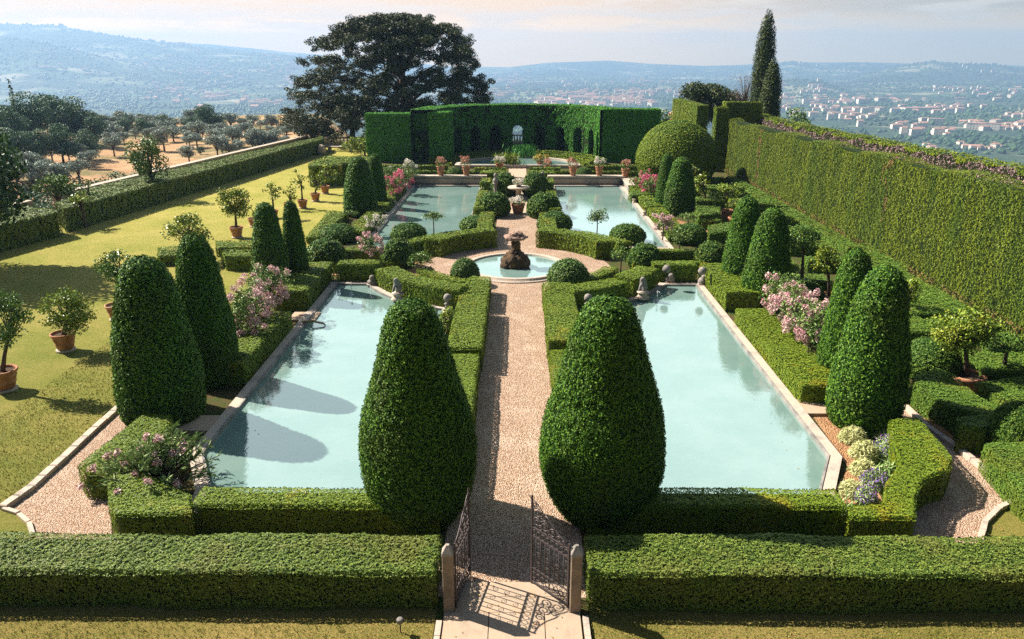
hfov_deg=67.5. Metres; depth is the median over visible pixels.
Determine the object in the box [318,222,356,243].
clipped ball
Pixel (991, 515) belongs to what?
stone edging
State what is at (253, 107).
house
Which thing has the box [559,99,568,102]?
house
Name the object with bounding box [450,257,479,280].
round shrub
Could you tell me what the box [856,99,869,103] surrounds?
house
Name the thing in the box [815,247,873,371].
topiary cone
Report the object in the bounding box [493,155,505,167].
flower pot
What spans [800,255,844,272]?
box block
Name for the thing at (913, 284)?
ringed lemon tree
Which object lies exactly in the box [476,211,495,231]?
clipped hedge
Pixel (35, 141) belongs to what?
woodland tree
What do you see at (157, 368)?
topiary cone
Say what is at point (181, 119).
olive tree
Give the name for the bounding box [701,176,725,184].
box block
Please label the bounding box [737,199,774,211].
box block
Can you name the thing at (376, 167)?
topiary cone
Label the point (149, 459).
oleander shrub
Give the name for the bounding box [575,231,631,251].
clipped hedge
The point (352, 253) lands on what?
clipped hedge
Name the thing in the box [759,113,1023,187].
flowering shrubs
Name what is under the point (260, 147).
parapet wall
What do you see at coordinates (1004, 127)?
house
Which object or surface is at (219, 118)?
woodland tree
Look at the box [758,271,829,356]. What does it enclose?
rose bush
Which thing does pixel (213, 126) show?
olive tree
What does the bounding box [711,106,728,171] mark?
clipped hedge
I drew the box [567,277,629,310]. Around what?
clipped hedge
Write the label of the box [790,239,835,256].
box block
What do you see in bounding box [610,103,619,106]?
house
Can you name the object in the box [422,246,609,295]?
gravel path
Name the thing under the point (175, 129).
olive tree
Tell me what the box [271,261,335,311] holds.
clipped hedge
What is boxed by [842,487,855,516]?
sword leaves
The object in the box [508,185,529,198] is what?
stone table
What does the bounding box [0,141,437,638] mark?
lawn
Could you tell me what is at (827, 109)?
house
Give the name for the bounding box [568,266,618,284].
clipped hedge
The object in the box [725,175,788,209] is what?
clipped hedge
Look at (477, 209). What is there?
clipped hedge
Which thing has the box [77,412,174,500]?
clipped hedge
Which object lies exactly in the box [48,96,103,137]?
woodland tree
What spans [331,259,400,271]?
clipped hedge
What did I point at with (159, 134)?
olive tree
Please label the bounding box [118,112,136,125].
olive tree
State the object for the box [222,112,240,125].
olive tree
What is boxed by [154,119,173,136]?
olive tree
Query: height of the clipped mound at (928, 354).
1.276 m
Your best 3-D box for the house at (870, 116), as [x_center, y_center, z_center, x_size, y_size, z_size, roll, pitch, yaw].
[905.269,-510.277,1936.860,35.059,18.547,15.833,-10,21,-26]
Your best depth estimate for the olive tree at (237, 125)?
144.73 m
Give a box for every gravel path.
[11,414,126,538]
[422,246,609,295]
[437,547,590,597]
[439,295,586,589]
[495,213,538,245]
[508,168,527,212]
[902,410,1005,542]
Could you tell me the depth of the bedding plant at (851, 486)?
17.07 m
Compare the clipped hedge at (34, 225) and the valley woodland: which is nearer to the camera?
the clipped hedge at (34, 225)
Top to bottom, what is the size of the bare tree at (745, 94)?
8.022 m
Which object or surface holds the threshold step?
on the garden ground at (219, 400)
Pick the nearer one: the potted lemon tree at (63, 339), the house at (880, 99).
the potted lemon tree at (63, 339)
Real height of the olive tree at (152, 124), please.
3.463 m
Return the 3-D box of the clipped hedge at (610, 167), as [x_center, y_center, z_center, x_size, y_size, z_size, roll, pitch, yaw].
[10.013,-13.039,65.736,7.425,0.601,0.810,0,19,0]
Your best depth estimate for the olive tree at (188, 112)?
175.94 m
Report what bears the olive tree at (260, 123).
on the hills terrain at (105, 163)
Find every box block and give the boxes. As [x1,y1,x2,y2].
[691,212,722,229]
[695,196,725,208]
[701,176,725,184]
[705,184,744,196]
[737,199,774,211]
[761,213,793,226]
[788,225,816,237]
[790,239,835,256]
[790,258,798,273]
[792,273,833,291]
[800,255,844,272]
[907,279,960,317]
[909,312,934,331]
[977,331,1023,357]
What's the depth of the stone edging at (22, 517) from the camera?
16.25 m
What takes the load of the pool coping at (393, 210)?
on the garden ground at (219, 400)
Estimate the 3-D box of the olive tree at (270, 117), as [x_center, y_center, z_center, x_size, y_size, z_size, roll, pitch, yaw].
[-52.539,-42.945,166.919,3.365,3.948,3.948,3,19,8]
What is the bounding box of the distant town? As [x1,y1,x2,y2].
[24,23,1023,136]
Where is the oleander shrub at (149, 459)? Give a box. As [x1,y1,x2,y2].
[75,418,222,497]
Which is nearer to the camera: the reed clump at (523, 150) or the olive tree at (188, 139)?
the reed clump at (523, 150)
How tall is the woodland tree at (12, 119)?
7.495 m
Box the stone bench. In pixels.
[325,146,352,151]
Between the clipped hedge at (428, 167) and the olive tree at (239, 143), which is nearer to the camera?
the clipped hedge at (428, 167)
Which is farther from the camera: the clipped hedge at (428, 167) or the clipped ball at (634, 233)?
the clipped hedge at (428, 167)
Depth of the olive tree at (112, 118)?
166.61 m
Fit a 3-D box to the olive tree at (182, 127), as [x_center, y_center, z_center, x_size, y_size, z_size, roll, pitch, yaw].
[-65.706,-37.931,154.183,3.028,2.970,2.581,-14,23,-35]
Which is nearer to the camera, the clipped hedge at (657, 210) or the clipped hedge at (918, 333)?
the clipped hedge at (918, 333)
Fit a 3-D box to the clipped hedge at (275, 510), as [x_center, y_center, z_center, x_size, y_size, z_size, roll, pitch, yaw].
[-4.000,3.949,15.915,5.216,0.812,0.898,0,19,0]
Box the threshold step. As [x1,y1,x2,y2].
[433,582,590,638]
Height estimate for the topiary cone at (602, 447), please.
4.964 m
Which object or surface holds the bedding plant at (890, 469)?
on the garden ground at (219, 400)
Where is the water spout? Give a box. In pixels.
[301,320,325,324]
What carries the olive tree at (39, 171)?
on the hills terrain at (105, 163)
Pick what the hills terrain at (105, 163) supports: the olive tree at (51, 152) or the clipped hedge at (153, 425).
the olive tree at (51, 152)
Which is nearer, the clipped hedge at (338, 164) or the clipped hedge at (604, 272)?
the clipped hedge at (604, 272)
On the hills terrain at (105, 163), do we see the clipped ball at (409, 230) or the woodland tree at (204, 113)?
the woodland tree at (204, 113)
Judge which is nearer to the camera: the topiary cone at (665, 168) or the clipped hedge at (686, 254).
the clipped hedge at (686, 254)
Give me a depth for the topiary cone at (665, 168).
47.51 m
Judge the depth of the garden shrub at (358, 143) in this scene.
74.29 m
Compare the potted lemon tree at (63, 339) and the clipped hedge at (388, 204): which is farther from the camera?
the clipped hedge at (388, 204)
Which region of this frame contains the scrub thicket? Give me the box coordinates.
[6,141,275,209]
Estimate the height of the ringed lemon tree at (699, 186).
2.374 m
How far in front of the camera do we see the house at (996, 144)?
1334.14 m
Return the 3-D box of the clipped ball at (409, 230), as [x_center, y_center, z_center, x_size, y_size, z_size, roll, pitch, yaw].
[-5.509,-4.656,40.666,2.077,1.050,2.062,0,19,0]
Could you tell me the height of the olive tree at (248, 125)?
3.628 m
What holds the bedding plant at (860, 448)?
on the garden ground at (219, 400)
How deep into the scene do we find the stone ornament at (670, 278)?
32.70 m
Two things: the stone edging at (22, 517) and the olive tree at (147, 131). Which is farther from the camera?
the olive tree at (147, 131)
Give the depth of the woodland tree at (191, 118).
166.14 m
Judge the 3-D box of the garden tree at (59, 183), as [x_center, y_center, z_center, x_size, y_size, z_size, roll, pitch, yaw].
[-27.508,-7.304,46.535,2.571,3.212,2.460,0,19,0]
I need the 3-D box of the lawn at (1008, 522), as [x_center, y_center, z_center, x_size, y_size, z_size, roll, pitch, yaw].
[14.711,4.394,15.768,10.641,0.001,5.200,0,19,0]
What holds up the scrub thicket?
on the hills terrain at (105, 163)
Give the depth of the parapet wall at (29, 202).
46.88 m
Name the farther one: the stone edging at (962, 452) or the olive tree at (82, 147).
the olive tree at (82, 147)
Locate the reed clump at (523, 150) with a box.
[502,143,542,157]
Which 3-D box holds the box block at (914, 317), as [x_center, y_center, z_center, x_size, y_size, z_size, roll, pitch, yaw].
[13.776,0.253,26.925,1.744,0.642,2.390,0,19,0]
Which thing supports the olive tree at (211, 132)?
on the hills terrain at (105, 163)
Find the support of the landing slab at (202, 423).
on the garden ground at (219, 400)
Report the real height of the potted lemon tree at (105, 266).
2.773 m
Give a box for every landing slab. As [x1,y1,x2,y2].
[175,415,219,433]
[288,312,320,321]
[796,399,827,416]
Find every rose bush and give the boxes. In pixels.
[226,262,294,338]
[383,162,419,181]
[384,168,417,201]
[628,169,657,193]
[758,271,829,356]
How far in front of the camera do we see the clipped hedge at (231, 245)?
37.64 m
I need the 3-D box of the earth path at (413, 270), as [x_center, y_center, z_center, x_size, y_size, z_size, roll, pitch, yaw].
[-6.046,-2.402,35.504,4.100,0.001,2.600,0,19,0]
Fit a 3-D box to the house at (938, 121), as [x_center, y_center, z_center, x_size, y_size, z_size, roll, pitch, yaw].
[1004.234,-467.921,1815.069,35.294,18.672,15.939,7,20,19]
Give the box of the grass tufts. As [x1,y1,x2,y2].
[0,294,1023,638]
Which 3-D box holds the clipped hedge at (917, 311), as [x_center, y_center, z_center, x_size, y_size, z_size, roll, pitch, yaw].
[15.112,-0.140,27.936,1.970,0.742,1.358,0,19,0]
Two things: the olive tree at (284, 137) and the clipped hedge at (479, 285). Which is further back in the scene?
the olive tree at (284, 137)
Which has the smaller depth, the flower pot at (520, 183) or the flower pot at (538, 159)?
the flower pot at (520, 183)
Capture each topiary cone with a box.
[109,254,206,427]
[174,233,239,389]
[251,201,290,294]
[282,199,309,274]
[342,155,377,218]
[357,295,477,534]
[368,153,387,202]
[538,292,666,532]
[654,153,672,206]
[663,156,695,216]
[720,195,761,277]
[740,206,791,310]
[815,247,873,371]
[824,264,912,436]
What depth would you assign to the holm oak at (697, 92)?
79.13 m
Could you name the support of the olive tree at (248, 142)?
on the hills terrain at (105, 163)
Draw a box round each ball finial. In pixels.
[441,294,453,312]
[584,293,591,303]
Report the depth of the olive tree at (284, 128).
143.05 m
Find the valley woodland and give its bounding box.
[0,22,1023,155]
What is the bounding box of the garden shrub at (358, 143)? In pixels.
[340,136,367,155]
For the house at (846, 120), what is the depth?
1849.38 m
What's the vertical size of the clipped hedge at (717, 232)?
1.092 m
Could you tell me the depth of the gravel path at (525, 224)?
43.83 m
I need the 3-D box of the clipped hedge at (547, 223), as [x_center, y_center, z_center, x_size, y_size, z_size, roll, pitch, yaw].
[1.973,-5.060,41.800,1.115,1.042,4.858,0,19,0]
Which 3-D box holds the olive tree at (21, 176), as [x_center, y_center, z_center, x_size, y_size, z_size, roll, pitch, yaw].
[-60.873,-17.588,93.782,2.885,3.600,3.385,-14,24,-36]
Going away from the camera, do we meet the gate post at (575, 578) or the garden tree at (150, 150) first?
the gate post at (575, 578)
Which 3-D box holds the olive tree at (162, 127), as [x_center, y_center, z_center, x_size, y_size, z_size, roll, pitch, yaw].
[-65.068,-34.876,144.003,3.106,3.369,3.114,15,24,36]
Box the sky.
[0,0,1023,66]
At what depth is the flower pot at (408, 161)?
57.48 m
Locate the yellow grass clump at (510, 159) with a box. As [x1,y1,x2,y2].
[491,151,525,164]
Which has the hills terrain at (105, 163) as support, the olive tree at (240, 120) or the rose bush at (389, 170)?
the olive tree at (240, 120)
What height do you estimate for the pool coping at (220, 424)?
0.135 m
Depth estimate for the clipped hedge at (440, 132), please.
69.93 m
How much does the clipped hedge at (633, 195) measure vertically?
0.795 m
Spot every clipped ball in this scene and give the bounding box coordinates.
[306,236,347,268]
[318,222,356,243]
[380,237,415,269]
[390,222,427,240]
[446,167,463,174]
[459,214,493,230]
[478,191,510,217]
[490,172,515,196]
[522,171,548,196]
[526,191,562,218]
[536,210,572,230]
[576,167,592,174]
[609,222,646,244]
[626,241,661,268]
[672,222,706,245]
[693,240,724,266]
[985,399,1023,447]
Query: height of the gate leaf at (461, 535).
1.890 m
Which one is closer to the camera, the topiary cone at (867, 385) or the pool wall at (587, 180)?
the topiary cone at (867, 385)
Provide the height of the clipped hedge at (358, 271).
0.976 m
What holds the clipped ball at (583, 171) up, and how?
on the garden ground at (219, 400)
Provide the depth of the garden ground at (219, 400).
21.79 m
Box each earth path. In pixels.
[332,261,425,274]
[813,416,881,502]
[912,408,986,461]
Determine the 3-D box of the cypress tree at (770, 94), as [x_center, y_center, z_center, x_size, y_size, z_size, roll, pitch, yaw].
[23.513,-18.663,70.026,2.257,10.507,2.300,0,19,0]
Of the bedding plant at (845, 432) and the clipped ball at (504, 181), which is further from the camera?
the clipped ball at (504, 181)
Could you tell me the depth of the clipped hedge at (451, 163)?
70.63 m
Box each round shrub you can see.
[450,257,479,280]
[546,257,589,285]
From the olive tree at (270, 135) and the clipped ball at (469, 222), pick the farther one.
the olive tree at (270, 135)
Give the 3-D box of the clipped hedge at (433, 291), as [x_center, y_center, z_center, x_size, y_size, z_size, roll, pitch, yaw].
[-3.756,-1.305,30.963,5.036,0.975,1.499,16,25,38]
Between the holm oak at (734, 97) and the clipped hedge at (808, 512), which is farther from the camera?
the holm oak at (734, 97)
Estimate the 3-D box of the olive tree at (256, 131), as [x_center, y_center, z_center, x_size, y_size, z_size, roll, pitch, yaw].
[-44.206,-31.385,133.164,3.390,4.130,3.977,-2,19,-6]
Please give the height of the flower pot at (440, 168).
1.453 m
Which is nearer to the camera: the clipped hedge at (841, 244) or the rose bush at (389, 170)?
the clipped hedge at (841, 244)
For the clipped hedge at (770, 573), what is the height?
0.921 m
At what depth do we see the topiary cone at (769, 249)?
28.98 m
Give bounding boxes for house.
[172,99,180,104]
[239,98,247,102]
[249,104,260,110]
[281,66,297,68]
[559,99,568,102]
[577,97,589,101]
[597,102,605,105]
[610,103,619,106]
[648,101,656,106]
[782,97,793,102]
[802,99,813,103]
[819,99,828,102]
[819,104,827,108]
[822,108,832,111]
[843,118,851,122]
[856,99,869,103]
[864,114,876,120]
[868,106,880,111]
[874,97,886,101]
[874,107,884,111]
[899,107,939,111]
[917,123,926,126]
[918,117,928,121]
[927,118,944,124]
[931,109,940,113]
[954,97,966,102]
[966,122,984,129]
[968,144,980,149]
[978,93,986,97]
[979,125,990,130]
[983,122,1000,130]
[986,146,994,149]
[989,119,1001,122]
[990,142,1002,147]
[992,97,1000,100]
[1000,125,1008,129]
[1008,125,1018,129]
[1013,121,1023,125]
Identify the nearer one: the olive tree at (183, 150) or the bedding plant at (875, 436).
the bedding plant at (875, 436)
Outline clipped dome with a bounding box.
[635,119,718,180]
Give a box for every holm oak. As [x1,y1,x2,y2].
[0,127,28,228]
[678,80,733,123]
[708,89,742,116]
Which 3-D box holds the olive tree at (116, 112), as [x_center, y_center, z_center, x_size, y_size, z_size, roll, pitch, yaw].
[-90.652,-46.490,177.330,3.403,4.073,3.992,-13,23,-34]
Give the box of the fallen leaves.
[2,228,1003,638]
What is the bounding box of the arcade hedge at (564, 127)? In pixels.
[410,103,624,161]
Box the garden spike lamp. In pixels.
[396,617,402,632]
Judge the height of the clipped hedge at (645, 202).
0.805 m
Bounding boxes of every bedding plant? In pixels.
[439,305,456,334]
[837,425,868,445]
[837,477,866,499]
[846,439,880,461]
[847,456,876,477]
[853,484,878,505]
[858,467,889,492]
[868,428,889,441]
[872,455,895,484]
[873,434,893,459]
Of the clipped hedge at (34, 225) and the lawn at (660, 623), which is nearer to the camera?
the lawn at (660, 623)
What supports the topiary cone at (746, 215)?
on the garden ground at (219, 400)
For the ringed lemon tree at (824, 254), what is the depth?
29.65 m
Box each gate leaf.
[454,487,470,607]
[529,494,569,607]
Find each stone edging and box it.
[0,406,117,509]
[1,507,34,535]
[904,405,986,472]
[978,500,1010,540]
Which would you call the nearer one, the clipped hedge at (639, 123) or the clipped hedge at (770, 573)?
the clipped hedge at (770, 573)
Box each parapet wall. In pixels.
[12,200,32,209]
[52,135,308,217]
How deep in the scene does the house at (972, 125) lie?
1656.46 m
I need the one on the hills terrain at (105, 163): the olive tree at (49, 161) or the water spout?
the olive tree at (49, 161)
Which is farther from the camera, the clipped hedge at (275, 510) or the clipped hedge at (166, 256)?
the clipped hedge at (166, 256)
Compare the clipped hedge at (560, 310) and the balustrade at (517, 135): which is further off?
the balustrade at (517, 135)
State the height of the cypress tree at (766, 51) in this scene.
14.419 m
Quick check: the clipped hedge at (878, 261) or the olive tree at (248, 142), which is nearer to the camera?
the clipped hedge at (878, 261)
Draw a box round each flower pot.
[404,159,414,175]
[435,156,446,174]
[460,155,471,174]
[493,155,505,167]
[509,195,527,213]
[512,177,524,186]
[532,154,548,164]
[542,159,553,168]
[566,157,579,175]
[594,156,605,175]
[619,159,631,177]
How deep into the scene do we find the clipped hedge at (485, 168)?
63.91 m
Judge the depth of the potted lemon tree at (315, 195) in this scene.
51.35 m
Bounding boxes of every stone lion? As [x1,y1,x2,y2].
[391,278,403,301]
[636,277,649,299]
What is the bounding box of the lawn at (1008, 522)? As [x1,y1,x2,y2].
[984,507,1023,542]
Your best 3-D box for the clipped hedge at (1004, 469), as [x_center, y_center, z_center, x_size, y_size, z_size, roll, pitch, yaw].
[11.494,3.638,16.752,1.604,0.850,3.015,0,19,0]
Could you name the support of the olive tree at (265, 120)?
on the hills terrain at (105, 163)
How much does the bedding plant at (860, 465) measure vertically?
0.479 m
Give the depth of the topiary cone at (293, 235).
31.59 m
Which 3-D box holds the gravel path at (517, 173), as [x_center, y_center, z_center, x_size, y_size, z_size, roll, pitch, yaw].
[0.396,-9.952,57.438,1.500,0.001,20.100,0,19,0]
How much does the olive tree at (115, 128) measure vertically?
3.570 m
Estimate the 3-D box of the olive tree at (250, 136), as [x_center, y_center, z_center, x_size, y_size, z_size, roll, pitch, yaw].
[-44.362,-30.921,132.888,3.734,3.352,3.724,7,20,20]
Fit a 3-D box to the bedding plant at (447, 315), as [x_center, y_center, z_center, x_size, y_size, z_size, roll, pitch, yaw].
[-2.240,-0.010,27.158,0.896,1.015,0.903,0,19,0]
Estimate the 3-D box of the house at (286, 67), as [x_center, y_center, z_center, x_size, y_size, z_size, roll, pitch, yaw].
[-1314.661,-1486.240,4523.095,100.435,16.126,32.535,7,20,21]
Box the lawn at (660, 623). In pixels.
[588,598,1023,638]
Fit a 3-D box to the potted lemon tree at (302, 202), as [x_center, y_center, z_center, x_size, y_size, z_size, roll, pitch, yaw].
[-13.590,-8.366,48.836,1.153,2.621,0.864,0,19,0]
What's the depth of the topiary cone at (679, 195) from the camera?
46.42 m
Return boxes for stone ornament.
[366,275,376,285]
[665,273,674,282]
[697,275,706,285]
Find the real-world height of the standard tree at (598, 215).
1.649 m
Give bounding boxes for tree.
[0,104,31,139]
[0,109,13,140]
[0,127,30,160]
[0,288,34,394]
[5,91,53,133]
[6,163,26,181]
[7,79,15,110]
[11,128,53,159]
[11,150,42,169]
[13,160,52,184]
[28,93,75,134]
[30,173,81,200]
[35,285,98,353]
[37,161,71,176]
[38,158,54,166]
[42,122,80,162]
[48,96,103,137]
[50,144,58,160]
[61,159,90,178]
[67,191,92,227]
[71,142,88,153]
[75,128,101,152]
[75,149,99,168]
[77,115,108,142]
[77,179,97,196]
[93,248,130,321]
[94,113,110,121]
[98,136,121,156]
[100,131,120,149]
[106,124,124,133]
[109,116,119,122]
[111,110,124,115]
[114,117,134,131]
[116,131,131,145]
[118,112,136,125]
[122,134,171,182]
[129,128,139,138]
[133,118,150,135]
[137,115,150,119]
[140,127,156,138]
[148,120,159,127]
[150,114,167,120]
[150,127,173,150]
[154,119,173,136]
[157,125,174,142]
[159,212,213,242]
[167,126,180,141]
[175,145,195,161]
[176,116,188,124]
[178,125,188,133]
[178,129,192,144]
[180,135,194,144]
[182,109,194,116]
[182,116,193,131]
[185,121,205,133]
[188,132,204,146]
[193,104,215,125]
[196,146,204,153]
[202,134,230,154]
[204,128,221,135]
[206,122,225,128]
[210,112,226,124]
[215,185,252,238]
[219,142,238,151]
[221,125,242,139]
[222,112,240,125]
[226,127,246,138]
[231,139,245,149]
[234,123,244,139]
[237,117,247,122]
[239,122,253,139]
[243,132,267,145]
[245,114,260,121]
[246,138,257,146]
[247,203,258,227]
[249,128,267,144]
[255,120,265,128]
[262,118,272,129]
[262,181,282,216]
[263,130,280,142]
[264,114,279,125]
[264,125,275,131]
[267,135,281,142]
[276,12,495,140]
[278,135,289,140]
[279,125,292,135]
[282,185,296,203]
[290,111,339,142]
[290,168,307,208]
[304,171,324,201]
[310,92,384,136]
[317,163,338,193]
[341,210,359,224]
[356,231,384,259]
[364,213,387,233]
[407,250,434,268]
[423,211,444,232]
[586,208,608,233]
[610,244,634,275]
[651,213,674,239]
[660,109,672,122]
[666,226,692,250]
[677,212,698,221]
[691,164,698,174]
[694,171,710,196]
[710,182,744,217]
[727,196,739,223]
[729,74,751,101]
[748,9,777,101]
[758,57,782,116]
[786,107,810,124]
[790,224,821,279]
[810,243,840,299]
[907,276,920,302]
[924,304,1006,393]
[979,331,1023,367]
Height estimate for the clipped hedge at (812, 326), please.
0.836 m
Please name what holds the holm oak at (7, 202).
on the garden ground at (219, 400)
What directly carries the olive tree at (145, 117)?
on the hills terrain at (105, 163)
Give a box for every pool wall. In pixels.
[413,175,486,184]
[548,175,624,184]
[622,177,635,191]
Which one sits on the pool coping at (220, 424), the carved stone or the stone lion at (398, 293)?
the stone lion at (398, 293)
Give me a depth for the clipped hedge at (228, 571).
13.62 m
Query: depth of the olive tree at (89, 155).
109.73 m
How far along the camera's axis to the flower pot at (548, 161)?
65.14 m
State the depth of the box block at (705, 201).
48.83 m
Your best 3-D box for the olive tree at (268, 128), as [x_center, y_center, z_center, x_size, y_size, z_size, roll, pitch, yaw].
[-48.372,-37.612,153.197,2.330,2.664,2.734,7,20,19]
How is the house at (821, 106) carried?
on the hills terrain at (105, 163)
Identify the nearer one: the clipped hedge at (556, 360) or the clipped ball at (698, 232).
the clipped hedge at (556, 360)
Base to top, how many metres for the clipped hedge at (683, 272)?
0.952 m
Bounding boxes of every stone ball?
[662,265,670,272]
[698,267,706,274]
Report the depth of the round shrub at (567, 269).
31.57 m
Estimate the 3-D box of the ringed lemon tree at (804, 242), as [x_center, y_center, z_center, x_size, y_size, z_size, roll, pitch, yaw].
[11.704,-2.514,31.418,1.674,2.897,1.439,0,19,0]
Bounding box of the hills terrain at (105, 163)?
[0,24,1023,204]
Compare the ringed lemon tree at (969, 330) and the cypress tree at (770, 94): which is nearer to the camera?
the ringed lemon tree at (969, 330)
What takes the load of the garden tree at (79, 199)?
on the garden ground at (219, 400)
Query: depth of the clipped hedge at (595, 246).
38.11 m
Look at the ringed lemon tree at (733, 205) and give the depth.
44.32 m
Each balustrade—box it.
[323,137,360,145]
[513,134,522,143]
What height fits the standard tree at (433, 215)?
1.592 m
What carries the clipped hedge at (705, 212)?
on the garden ground at (219, 400)
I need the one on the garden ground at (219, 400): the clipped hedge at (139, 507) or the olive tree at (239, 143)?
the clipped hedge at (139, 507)
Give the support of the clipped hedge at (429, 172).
on the garden ground at (219, 400)
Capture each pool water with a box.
[204,285,440,492]
[373,187,478,245]
[463,158,573,164]
[475,255,556,277]
[555,187,664,246]
[632,286,826,493]
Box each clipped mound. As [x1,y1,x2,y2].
[795,279,825,303]
[909,336,963,380]
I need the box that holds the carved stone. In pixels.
[317,145,326,154]
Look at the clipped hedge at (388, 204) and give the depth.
49.47 m
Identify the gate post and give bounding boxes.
[441,543,454,611]
[569,544,582,614]
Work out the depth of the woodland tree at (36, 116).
128.41 m
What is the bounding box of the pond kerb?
[455,156,580,167]
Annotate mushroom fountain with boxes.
[500,231,530,268]
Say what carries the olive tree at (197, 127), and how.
on the hills terrain at (105, 163)
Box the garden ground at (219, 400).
[81,140,1001,638]
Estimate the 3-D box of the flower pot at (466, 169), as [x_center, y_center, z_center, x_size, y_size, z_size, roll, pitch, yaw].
[-3.486,-11.645,57.839,0.889,1.440,1.006,-14,23,-35]
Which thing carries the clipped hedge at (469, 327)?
on the garden ground at (219, 400)
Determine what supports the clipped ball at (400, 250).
on the garden ground at (219, 400)
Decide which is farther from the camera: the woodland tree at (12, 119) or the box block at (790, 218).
the woodland tree at (12, 119)
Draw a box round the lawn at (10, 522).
[0,510,28,537]
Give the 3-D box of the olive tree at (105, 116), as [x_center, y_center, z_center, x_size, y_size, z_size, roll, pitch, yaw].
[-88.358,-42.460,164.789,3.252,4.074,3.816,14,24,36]
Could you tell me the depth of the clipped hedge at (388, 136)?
70.10 m
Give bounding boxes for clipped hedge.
[0,205,62,251]
[0,530,444,611]
[55,136,323,232]
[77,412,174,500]
[107,473,197,538]
[156,245,178,265]
[190,486,440,536]
[215,240,251,256]
[220,249,251,270]
[224,310,292,386]
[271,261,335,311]
[305,210,348,244]
[308,155,369,186]
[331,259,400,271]
[336,259,382,283]
[344,247,380,261]
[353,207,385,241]
[364,112,412,161]
[375,266,468,309]
[377,186,404,211]
[382,164,449,170]
[385,170,479,175]
[408,230,459,251]
[413,112,428,160]
[415,266,469,285]
[423,227,497,257]
[427,110,453,160]
[428,149,606,164]
[435,151,598,164]
[443,153,593,164]
[447,155,588,165]
[448,294,489,370]
[452,353,480,431]
[454,276,491,309]
[472,190,488,214]
[474,166,505,173]
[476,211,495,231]
[479,169,505,178]
[479,177,491,192]
[529,167,560,173]
[529,170,555,178]
[535,227,614,259]
[539,212,557,230]
[540,282,578,363]
[546,177,554,191]
[546,189,561,211]
[548,349,564,388]
[555,170,639,176]
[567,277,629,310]
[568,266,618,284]
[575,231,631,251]
[582,532,1023,614]
[586,164,637,170]
[586,486,847,538]
[600,107,661,162]
[614,265,658,297]
[628,190,655,202]
[629,184,662,213]
[631,260,701,271]
[647,207,679,241]
[651,260,697,282]
[658,248,694,261]
[671,98,708,129]
[695,204,720,225]
[698,262,759,311]
[706,222,729,244]
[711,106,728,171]
[722,101,762,168]
[724,118,1023,339]
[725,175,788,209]
[733,308,829,404]
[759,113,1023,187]
[779,207,862,254]
[782,300,826,339]
[843,417,953,542]
[855,243,908,273]
[866,251,1004,334]
[906,368,997,432]
[909,303,951,321]
[909,318,952,340]
[951,411,991,454]
[960,350,1023,384]
[973,376,1023,406]
[977,440,1023,520]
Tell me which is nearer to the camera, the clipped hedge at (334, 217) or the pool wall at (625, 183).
the clipped hedge at (334, 217)
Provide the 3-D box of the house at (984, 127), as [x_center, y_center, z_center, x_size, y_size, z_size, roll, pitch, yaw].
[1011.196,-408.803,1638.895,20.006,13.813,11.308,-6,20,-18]
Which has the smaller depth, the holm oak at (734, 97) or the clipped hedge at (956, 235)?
the clipped hedge at (956, 235)
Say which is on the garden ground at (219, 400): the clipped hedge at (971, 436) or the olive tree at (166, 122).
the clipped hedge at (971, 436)
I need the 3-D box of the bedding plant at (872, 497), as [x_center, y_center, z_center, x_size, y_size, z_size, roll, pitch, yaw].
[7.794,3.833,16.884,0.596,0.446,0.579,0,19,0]
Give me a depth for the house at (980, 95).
3044.44 m
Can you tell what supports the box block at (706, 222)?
on the garden ground at (219, 400)
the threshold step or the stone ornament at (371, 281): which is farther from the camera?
the stone ornament at (371, 281)
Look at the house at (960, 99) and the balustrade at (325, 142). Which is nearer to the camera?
the balustrade at (325, 142)
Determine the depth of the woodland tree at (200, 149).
126.87 m
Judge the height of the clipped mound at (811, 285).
1.083 m
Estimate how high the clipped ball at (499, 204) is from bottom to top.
1.625 m
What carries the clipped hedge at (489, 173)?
on the garden ground at (219, 400)
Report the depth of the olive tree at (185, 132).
139.31 m
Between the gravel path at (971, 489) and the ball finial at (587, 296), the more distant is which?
the ball finial at (587, 296)
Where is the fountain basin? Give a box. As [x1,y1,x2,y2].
[473,253,560,283]
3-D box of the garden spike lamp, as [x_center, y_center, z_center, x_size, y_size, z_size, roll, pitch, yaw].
[-1.898,5.199,13.005,0.120,0.300,0.120,0,19,0]
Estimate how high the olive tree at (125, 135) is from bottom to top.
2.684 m
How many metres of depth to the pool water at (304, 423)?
21.06 m
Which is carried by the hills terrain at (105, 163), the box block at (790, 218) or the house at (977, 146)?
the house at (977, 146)
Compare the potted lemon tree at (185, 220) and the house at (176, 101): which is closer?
the potted lemon tree at (185, 220)
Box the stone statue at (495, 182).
[493,173,498,192]
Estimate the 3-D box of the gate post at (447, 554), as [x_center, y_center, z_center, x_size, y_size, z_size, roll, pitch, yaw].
[-1.108,4.509,13.344,0.202,1.385,0.202,0,19,0]
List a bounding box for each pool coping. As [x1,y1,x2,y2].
[190,282,448,516]
[361,185,480,249]
[552,185,673,250]
[579,282,841,516]

